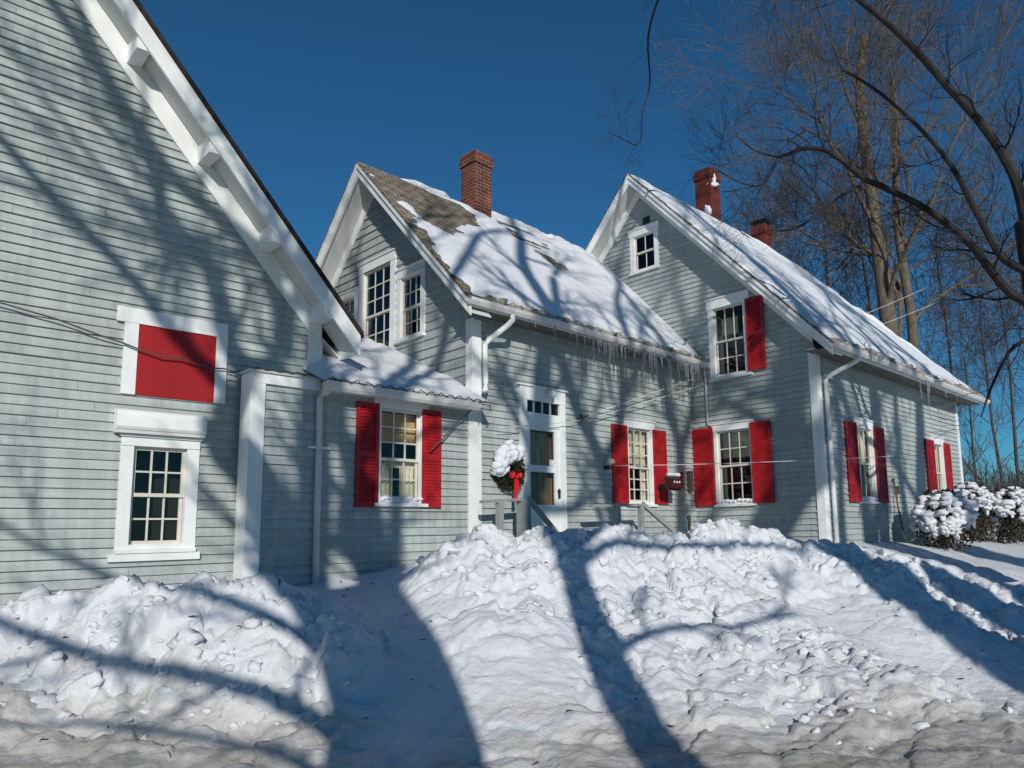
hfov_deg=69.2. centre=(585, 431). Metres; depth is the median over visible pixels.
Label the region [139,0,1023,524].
sky
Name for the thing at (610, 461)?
wall lamp
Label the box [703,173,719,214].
chimney snow
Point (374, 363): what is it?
roof snow
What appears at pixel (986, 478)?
bare thicket
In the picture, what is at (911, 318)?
bare tree
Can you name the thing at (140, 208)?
gable house
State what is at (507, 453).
snow
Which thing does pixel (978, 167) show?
bare tree
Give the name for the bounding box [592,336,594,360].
icicle
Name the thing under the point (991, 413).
bare tree
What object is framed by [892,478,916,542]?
snow shovel
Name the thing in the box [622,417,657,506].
window
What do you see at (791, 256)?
bare tree
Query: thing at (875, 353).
eave ice
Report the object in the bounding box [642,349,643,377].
icicle
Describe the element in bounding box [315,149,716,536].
house
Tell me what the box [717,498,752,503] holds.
sill snow
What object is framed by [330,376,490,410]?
light cord
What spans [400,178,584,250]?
ridge snow
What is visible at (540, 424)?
overhead wire
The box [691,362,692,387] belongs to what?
icicle
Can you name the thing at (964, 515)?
snow
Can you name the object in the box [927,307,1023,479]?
bare tree
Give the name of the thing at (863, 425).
window
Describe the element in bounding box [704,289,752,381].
window
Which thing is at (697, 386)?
overhead wire
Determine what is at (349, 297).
window
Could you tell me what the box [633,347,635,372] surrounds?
icicle
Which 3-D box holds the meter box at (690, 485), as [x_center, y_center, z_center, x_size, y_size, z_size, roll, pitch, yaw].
[2.211,1.060,15.589,0.120,0.430,0.140,-8,-11,42]
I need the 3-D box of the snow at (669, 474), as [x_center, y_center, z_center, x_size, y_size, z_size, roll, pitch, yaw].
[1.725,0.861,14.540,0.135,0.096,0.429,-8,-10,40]
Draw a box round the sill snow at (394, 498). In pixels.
[380,495,422,501]
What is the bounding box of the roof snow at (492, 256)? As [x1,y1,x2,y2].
[370,173,697,355]
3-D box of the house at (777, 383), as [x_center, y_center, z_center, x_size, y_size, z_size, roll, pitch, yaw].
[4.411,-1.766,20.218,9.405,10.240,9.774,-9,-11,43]
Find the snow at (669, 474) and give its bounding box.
[666,472,680,476]
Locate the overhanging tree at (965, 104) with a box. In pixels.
[581,0,1023,440]
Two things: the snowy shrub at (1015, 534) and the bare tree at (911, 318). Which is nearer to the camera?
the snowy shrub at (1015, 534)
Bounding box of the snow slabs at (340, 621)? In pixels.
[12,527,1022,723]
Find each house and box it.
[0,0,363,604]
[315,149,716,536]
[551,166,989,543]
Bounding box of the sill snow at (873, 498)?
[862,496,878,500]
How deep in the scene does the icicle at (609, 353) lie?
13.39 m
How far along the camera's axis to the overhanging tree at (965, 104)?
12.12 m
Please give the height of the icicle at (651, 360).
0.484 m
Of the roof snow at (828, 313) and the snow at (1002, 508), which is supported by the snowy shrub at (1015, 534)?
the snow at (1002, 508)
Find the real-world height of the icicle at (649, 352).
0.396 m
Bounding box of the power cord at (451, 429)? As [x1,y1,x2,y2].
[429,401,479,451]
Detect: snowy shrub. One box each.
[915,488,973,551]
[957,482,994,542]
[990,485,1023,543]
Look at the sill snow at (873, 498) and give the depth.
15.26 m
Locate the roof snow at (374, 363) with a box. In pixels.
[302,335,489,404]
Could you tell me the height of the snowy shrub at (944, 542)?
1.379 m
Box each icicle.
[576,332,577,351]
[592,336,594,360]
[608,341,610,369]
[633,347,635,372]
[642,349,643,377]
[648,351,650,367]
[651,351,652,374]
[669,356,671,400]
[687,361,688,384]
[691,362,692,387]
[699,365,700,381]
[926,381,930,417]
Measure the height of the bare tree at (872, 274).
18.580 m
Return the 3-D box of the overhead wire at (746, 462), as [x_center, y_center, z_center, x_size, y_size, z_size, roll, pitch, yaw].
[3.026,0.554,13.486,5.033,0.052,0.010,-2,-8,6]
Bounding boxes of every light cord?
[0,302,312,375]
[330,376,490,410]
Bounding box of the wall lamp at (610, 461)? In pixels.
[604,458,614,469]
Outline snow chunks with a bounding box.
[0,518,1023,765]
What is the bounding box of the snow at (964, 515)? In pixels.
[907,489,981,540]
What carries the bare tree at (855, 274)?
on the ground
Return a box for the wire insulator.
[576,414,588,421]
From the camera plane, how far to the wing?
9.63 m
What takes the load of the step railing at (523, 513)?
on the ground
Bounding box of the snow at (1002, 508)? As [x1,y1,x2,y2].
[989,486,1023,525]
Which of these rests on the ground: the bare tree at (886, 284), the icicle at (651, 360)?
the bare tree at (886, 284)
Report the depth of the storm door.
12.63 m
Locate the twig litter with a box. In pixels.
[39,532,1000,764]
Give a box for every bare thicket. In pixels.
[962,454,1023,539]
[963,449,1023,536]
[967,470,1010,539]
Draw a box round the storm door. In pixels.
[527,426,560,531]
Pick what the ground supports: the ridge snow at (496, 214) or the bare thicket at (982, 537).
the bare thicket at (982, 537)
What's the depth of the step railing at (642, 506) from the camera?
13.32 m
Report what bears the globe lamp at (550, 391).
attached to the house at (396, 284)
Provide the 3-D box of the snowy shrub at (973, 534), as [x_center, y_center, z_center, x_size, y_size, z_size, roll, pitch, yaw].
[9.121,1.943,17.375,0.877,1.505,0.885,4,-9,-32]
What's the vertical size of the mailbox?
0.280 m
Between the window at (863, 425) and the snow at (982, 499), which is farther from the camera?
the snow at (982, 499)
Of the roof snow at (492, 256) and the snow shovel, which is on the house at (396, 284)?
the roof snow at (492, 256)
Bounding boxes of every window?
[113,433,202,553]
[338,286,387,345]
[357,247,419,348]
[374,398,428,506]
[394,258,443,344]
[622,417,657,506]
[627,221,659,275]
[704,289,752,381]
[710,419,757,506]
[852,417,880,503]
[930,435,946,489]
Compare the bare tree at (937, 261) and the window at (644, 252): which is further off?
the bare tree at (937, 261)
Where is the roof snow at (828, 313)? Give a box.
[630,174,970,388]
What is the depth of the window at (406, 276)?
13.09 m
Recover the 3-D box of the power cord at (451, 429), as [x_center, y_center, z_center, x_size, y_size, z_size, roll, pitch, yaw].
[-1.948,-0.069,10.891,0.792,0.814,0.183,3,-9,-27]
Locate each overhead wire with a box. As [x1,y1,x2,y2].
[498,420,580,427]
[583,288,924,416]
[584,303,934,420]
[614,456,888,465]
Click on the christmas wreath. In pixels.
(513, 480)
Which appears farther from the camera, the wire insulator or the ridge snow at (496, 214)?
the ridge snow at (496, 214)
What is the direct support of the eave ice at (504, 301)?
attached to the house at (396, 284)
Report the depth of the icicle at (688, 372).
15.20 m
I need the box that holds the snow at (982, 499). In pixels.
[951,481,993,515]
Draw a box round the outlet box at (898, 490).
[894,486,900,493]
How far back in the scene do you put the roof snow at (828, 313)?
17.05 m
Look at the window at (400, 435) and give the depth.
10.48 m
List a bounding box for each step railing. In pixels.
[479,495,558,536]
[588,502,674,532]
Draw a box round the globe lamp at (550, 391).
[546,387,555,397]
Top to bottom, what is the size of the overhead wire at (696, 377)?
6.890 m
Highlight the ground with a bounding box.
[0,518,1023,767]
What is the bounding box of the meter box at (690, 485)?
[686,471,693,491]
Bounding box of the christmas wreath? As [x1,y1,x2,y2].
[493,459,526,501]
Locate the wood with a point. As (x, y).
(967, 467)
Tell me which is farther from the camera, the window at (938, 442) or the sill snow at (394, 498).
the window at (938, 442)
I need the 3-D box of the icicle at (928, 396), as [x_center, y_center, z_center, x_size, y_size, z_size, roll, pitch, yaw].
[7.866,-0.723,16.901,0.050,0.900,0.050,-1,-8,0]
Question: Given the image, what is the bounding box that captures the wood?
[959,428,1023,524]
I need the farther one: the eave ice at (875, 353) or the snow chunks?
the eave ice at (875, 353)
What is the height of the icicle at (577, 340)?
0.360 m
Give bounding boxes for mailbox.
[657,476,682,490]
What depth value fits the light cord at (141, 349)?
8.27 m
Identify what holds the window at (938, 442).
in the house at (777, 383)
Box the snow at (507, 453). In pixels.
[490,439,524,476]
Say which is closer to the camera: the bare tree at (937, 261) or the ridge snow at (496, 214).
the ridge snow at (496, 214)
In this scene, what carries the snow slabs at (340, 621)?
on the ground
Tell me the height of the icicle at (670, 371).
0.901 m
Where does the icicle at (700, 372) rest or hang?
hanging from the house at (396, 284)
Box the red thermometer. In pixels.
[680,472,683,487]
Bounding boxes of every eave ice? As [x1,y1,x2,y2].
[483,295,708,361]
[831,337,983,397]
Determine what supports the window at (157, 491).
in the gable house at (140, 208)
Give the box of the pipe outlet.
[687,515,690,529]
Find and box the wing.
[233,368,490,584]
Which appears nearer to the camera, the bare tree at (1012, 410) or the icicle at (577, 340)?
the icicle at (577, 340)
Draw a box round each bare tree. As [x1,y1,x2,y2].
[642,0,1023,337]
[722,141,957,353]
[723,144,877,318]
[742,0,1023,350]
[784,136,1021,379]
[859,142,1023,415]
[903,77,1023,327]
[918,213,1023,529]
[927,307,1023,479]
[944,199,1023,527]

